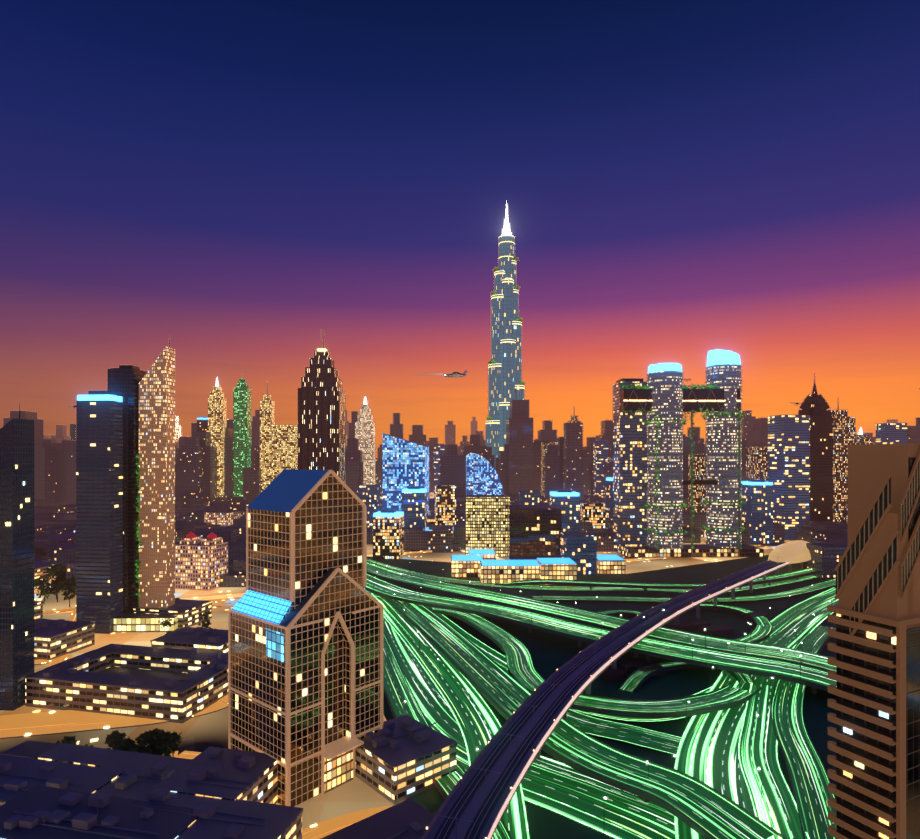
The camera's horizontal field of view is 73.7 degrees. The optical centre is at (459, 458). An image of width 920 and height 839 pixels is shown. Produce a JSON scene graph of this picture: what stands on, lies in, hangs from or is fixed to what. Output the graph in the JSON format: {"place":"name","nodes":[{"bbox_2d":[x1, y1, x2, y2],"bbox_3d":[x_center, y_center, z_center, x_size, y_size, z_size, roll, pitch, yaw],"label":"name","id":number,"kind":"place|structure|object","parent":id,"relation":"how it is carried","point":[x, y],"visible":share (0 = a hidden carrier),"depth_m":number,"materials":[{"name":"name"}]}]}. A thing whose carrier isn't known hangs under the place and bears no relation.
{"place":"outdoors","nodes":[
{"label":"outdoors","id":0,"kind":"place"},
{"bbox_2d":[138,382,138,605],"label":"tower link","id":1,"kind":"object","parent":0,"point":[138,473],"depth_m":406.78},
{"bbox_2d":[233,388,250,496],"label":"green tower","id":2,"kind":"structure","parent":0,"point":[241,428],"depth_m":1434.58,"materials":[{"name":"green glass"}]},
{"bbox_2d":[236,376,248,387],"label":"tower cap","id":3,"kind":"object","parent":2,"relation":"on","point":[241,383],"visible":0.83,"depth_m":1441.52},
{"bbox_2d":[0,460,794,828],"bbox_3d":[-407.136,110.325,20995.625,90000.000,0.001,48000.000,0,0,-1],"label":"ground","id":4,"kind":"structure","parent":0,"point":[208,730],"depth_m":262.03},
{"bbox_2d":[0,401,33,710],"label":"tower","id":5,"kind":"structure","parent":4,"relation":"on","point":[16,550],"depth_m":269.84,"materials":[{"name":"glass"}]},
{"bbox_2d":[76,391,122,633],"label":"tower","id":6,"kind":"structure","parent":4,"relation":"on","point":[99,509],"depth_m":386.83,"materials":[{"name":"blue glass"}]},
{"bbox_2d":[38,555,207,756],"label":"tree trunks","id":7,"kind":"object","parent":4,"relation":"on","point":[69,606],"visible":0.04,"depth_m":463.52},
{"bbox_2d":[107,365,146,612],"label":"dark tower","id":8,"kind":"structure","parent":4,"relation":"on","point":[123,381],"depth_m":402.17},
{"bbox_2d":[114,613,177,631],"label":"building","id":9,"kind":"structure","parent":4,"relation":"on","point":[135,622],"depth_m":389.10,"materials":[{"name":"yellow glass"}]},
{"bbox_2d":[24,548,277,788],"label":"trees","id":10,"kind":"object","parent":4,"relation":"on","point":[162,742],"visible":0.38,"depth_m":227.44,"materials":[{"name":"green plant"}]},
{"bbox_2d":[139,347,174,607],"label":"tower slab","id":11,"kind":"structure","parent":4,"relation":"on","point":[157,475],"depth_m":404.14,"materials":[{"name":"brown concrete"}]},
{"bbox_2d":[135,455,143,607],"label":"vertical garden plants","id":12,"kind":"object","parent":11,"relation":"attached to","point":[137,523],"visible":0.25,"depth_m":404.50,"materials":[{"name":"green plant"}]},
{"bbox_2d":[0,590,391,838],"bbox_3d":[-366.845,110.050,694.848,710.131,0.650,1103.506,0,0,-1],"label":"surface streets","id":13,"kind":"object","parent":4,"relation":"on","point":[40,723],"visible":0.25,"depth_m":253.15,"materials":[{"name":"beige asphalt"}]},
{"bbox_2d":[175,536,227,590],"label":"pink hotel","id":14,"kind":"structure","parent":4,"relation":"on","point":[201,562],"depth_m":515.29,"materials":[{"name":"red"}]},
{"bbox_2d":[186,531,216,538],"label":"domed roofs","id":15,"kind":"structure","parent":14,"relation":"on","point":[191,534],"depth_m":524.93,"materials":[{"name":"red"}]},
{"bbox_2d":[197,417,207,431],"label":"tower","id":16,"kind":"structure","parent":4,"relation":"on","point":[202,424],"depth_m":1432.93,"materials":[{"name":"grey glass"}]},
{"bbox_2d":[208,378,226,495],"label":"tower","id":17,"kind":"structure","parent":4,"relation":"on","point":[217,412],"depth_m":1434.65,"materials":[{"name":"gold metal"}]},
{"bbox_2d":[204,511,240,525],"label":"building","id":18,"kind":"structure","parent":4,"relation":"on","point":[224,518],"depth_m":829.73,"materials":[{"name":"brown concrete"}]},
{"bbox_2d":[0,561,457,838],"bbox_3d":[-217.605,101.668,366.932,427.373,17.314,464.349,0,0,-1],"label":"low-rise buildings","id":19,"kind":"structure","parent":4,"relation":"on","point":[409,767],"depth_m":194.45,"materials":[{"name":"black concrete"}]},
{"bbox_2d":[0,598,437,838],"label":"roof equipment","id":20,"kind":"object","parent":19,"relation":"on","point":[83,822],"visible":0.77,"depth_m":183.62,"materials":[{"name":"purple metal"}]},
{"bbox_2d":[260,389,274,491],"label":"tower","id":21,"kind":"structure","parent":4,"relation":"on","point":[267,411],"depth_m":1435.72,"materials":[{"name":"gold glass"}]},
{"bbox_2d":[269,425,297,483],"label":"gold tower","id":22,"kind":"structure","parent":4,"relation":"on","point":[283,447],"depth_m":1333.86,"materials":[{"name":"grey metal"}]},
{"bbox_2d":[228,469,382,806],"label":"skyscraper","id":23,"kind":"structure","parent":4,"relation":"on","point":[305,661],"depth_m":206.23,"materials":[{"name":"brown"}]},
{"bbox_2d":[298,330,345,483],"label":"skyscraper","id":24,"kind":"structure","parent":4,"relation":"on","point":[321,419],"depth_m":912.10,"materials":[{"name":"metal"}]},
{"bbox_2d":[355,397,374,484],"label":"cream tower","id":25,"kind":"structure","parent":4,"relation":"on","point":[365,429],"depth_m":1628.43,"materials":[{"name":"beige concrete"}]},
{"bbox_2d":[357,485,380,526],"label":"building","id":26,"kind":"structure","parent":4,"relation":"on","point":[369,496],"depth_m":935.90,"materials":[{"name":"blue glass"}]},
{"bbox_2d":[373,509,403,559],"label":"building","id":27,"kind":"structure","parent":4,"relation":"on","point":[388,533],"depth_m":669.29,"materials":[{"name":"yellow glass"}]},
{"bbox_2d":[401,487,426,530],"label":"building","id":28,"kind":"structure","parent":4,"relation":"on","point":[414,505],"depth_m":781.32,"materials":[{"name":"blue glass"}]},
{"bbox_2d":[427,516,434,526],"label":"building","id":29,"kind":"structure","parent":4,"relation":"on","point":[430,520],"depth_m":854.52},
{"bbox_2d":[435,485,455,524],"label":"building","id":30,"kind":"structure","parent":4,"relation":"on","point":[445,504],"depth_m":834.26,"materials":[{"name":"yellow glass"}]},
{"bbox_2d":[3,400,919,589],"bbox_3d":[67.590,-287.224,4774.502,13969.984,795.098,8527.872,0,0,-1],"label":"skyline","id":31,"kind":"structure","parent":4,"relation":"on","point":[516,464],"depth_m":1359.97},
{"bbox_2d":[466,453,503,494],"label":"curved building","id":32,"kind":"structure","parent":4,"relation":"on","point":[482,477],"depth_m":1212.40,"materials":[{"name":"blue glass"}]},
{"bbox_2d":[425,527,625,585],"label":"low-rise buildings","id":33,"kind":"structure","parent":4,"relation":"on","point":[483,565],"depth_m":547.10,"materials":[{"name":"blue"}]},
{"bbox_2d":[519,490,538,504],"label":"building","id":34,"kind":"structure","parent":4,"relation":"on","point":[528,497],"depth_m":875.43,"materials":[{"name":"blue glass"}]},
{"bbox_2d":[549,490,579,531],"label":"building","id":35,"kind":"structure","parent":4,"relation":"on","point":[567,502],"depth_m":738.82,"materials":[{"name":"blue glass"}]},
{"bbox_2d":[560,532,596,574],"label":"building","id":36,"kind":"structure","parent":4,"relation":"on","point":[579,549],"depth_m":580.15,"materials":[{"name":"blue glass"}]},
{"bbox_2d":[581,502,604,528],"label":"building","id":37,"kind":"structure","parent":4,"relation":"on","point":[593,513],"depth_m":802.42,"materials":[{"name":"yellow glass"}]},
{"bbox_2d":[370,578,834,718],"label":"cars","id":38,"kind":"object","parent":4,"relation":"on","point":[813,690],"visible":0.02,"depth_m":358.12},
{"bbox_2d":[606,476,612,519],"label":"building","id":39,"kind":"structure","parent":4,"relation":"on","point":[609,498],"depth_m":865.22,"materials":[{"name":"blue glass"}]},
{"bbox_2d":[421,536,837,838],"bbox_3d":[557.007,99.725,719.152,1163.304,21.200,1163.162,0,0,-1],"label":"metro viaduct","id":40,"kind":"object","parent":4,"relation":"on","point":[476,803],"visible":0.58,"depth_m":220.84,"materials":[{"name":"purple"}]},
{"bbox_2d":[768,540,810,563],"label":"metro station","id":41,"kind":"object","parent":40,"relation":"on","point":[795,551],"visible":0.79,"depth_m":565.52,"materials":[{"name":"brown"}]},
{"bbox_2d":[613,378,646,553],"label":"skyscraper","id":42,"kind":"structure","parent":4,"relation":"on","point":[629,477],"depth_m":705.55,"materials":[{"name":"grey metal"}]},
{"bbox_2d":[646,363,683,548],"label":"garden tower","id":43,"kind":"structure","parent":4,"relation":"on","point":[664,381],"depth_m":683.62,"materials":[{"name":"grey concrete"}]},
{"bbox_2d":[620,389,740,557],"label":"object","id":44,"kind":"structure","parent":4,"relation":"on","point":[634,400],"depth_m":692.93,"materials":[{"name":"metal"}]},
{"bbox_2d":[622,544,763,557],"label":"garden tower podium","id":45,"kind":"object","parent":4,"relation":"on","point":[702,550],"visible":0.71,"depth_m":682.09,"materials":[{"name":"glass"}]},
{"bbox_2d":[619,381,745,549],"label":"hanging plants","id":46,"kind":"object","parent":45,"relation":"on","point":[709,387],"visible":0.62,"depth_m":685.67,"materials":[{"name":"green plant"}]},
{"bbox_2d":[705,349,741,547],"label":"garden tower","id":47,"kind":"structure","parent":4,"relation":"on","point":[724,369],"depth_m":695.11,"materials":[{"name":"glass"}]},
{"bbox_2d":[742,479,772,543],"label":"building","id":48,"kind":"structure","parent":4,"relation":"on","point":[757,508],"depth_m":790.46,"materials":[{"name":"glass"}]},
{"bbox_2d":[768,415,809,539],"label":"tower","id":49,"kind":"structure","parent":4,"relation":"on","point":[789,456],"depth_m":825.98,"materials":[{"name":"blue glass"}]},
{"bbox_2d":[827,444,919,838],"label":"balcony tower","id":50,"kind":"structure","parent":4,"relation":"on","point":[876,706],"depth_m":134.79,"materials":[{"name":"brown concrete"}]},
{"bbox_2d":[382,433,428,515],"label":"blue tower","id":51,"kind":"structure","parent":0,"point":[405,464],"depth_m":915.23,"materials":[{"name":"blue glass"}]},
{"bbox_2d":[434,444,444,497],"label":"tower","id":52,"kind":"structure","parent":0,"point":[439,449],"depth_m":1501.37,"materials":[{"name":"grey glass"}]},
{"bbox_2d":[444,370,467,377],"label":"flying car","id":53,"kind":"object","parent":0,"point":[455,374],"visible":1,"depth_m":148.92,"materials":[{"name":"white metal"}]},
{"bbox_2d":[465,495,509,556],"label":"office building","id":54,"kind":"structure","parent":0,"point":[486,521],"depth_m":683.43,"materials":[{"name":"yellow glass"}]},
{"bbox_2d":[485,202,524,457],"bbox_3d":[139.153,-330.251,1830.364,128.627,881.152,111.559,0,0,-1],"label":"skyscraper","id":55,"kind":"structure","parent":0,"point":[505,388],"depth_m":1800.29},
{"bbox_2d":[486,256,525,420],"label":"terrace plants","id":56,"kind":"object","parent":55,"relation":"on","point":[489,418],"visible":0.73,"depth_m":1807.97,"materials":[{"name":"green plant"}]},
{"bbox_2d":[508,505,561,559],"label":"building","id":57,"kind":"structure","parent":0,"point":[534,531],"depth_m":627.49,"materials":[{"name":"brown glass"}]},
{"bbox_2d":[541,442,557,496],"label":"tower","id":58,"kind":"structure","parent":0,"point":[544,449],"depth_m":1506.67,"materials":[{"name":"brown metal"}]},
{"bbox_2d":[568,411,580,422],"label":"tower","id":59,"kind":"structure","parent":0,"point":[574,418],"depth_m":1513.29,"materials":[{"name":"brown metal"}]},
{"bbox_2d":[593,440,607,502],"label":"tower","id":60,"kind":"structure","parent":0,"point":[600,453],"depth_m":1372.08,"materials":[{"name":"blue metal"}]},
{"bbox_2d":[364,559,838,838],"bbox_3d":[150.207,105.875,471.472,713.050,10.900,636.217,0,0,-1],"label":"interchange roads","id":61,"kind":"structure","parent":0,"point":[708,786],"depth_m":263.40,"materials":[{"name":"green asphalt"}]},
{"bbox_2d":[374,564,831,798],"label":"street lights","id":62,"kind":"object","parent":61,"relation":"on","point":[664,626],"visible":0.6,"depth_m":324.95,"materials":[{"name":"grey metal"}]},
{"bbox_2d":[367,555,836,838],"bbox_3d":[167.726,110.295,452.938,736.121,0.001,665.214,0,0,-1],"label":"ground","id":63,"kind":"structure","parent":0,"point":[551,654],"depth_m":361.22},
{"bbox_2d":[601,611,769,802],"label":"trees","id":64,"kind":"object","parent":63,"relation":"in","point":[625,665],"visible":0.42,"depth_m":379.10,"materials":[{"name":"green plant"}]},
{"bbox_2d":[688,454,704,512],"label":"tower","id":65,"kind":"structure","parent":0,"point":[699,474],"depth_m":1009.25,"materials":[{"name":"brown glass"}]},
{"bbox_2d":[746,447,767,481],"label":"tower","id":66,"kind":"structure","parent":0,"point":[756,462],"depth_m":948.19,"materials":[{"name":"brown metal"}]},
{"bbox_2d":[798,374,832,520],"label":"dark tower","id":67,"kind":"structure","parent":0,"point":[815,406],"depth_m":844.34,"materials":[{"name":"brown metal"}]},
{"bbox_2d":[831,405,854,523],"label":"tower","id":68,"kind":"structure","parent":0,"point":[843,430],"depth_m":927.30,"materials":[{"name":"brown metal"}]},
{"bbox_2d":[855,427,874,444],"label":"tower","id":69,"kind":"structure","parent":0,"point":[860,438],"depth_m":1060.53,"materials":[{"name":"brown metal"}]},
{"bbox_2d":[876,423,906,443],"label":"tower","id":70,"kind":"structure","parent":0,"point":[891,433],"depth_m":1015.89,"materials":[{"name":"blue metal"}]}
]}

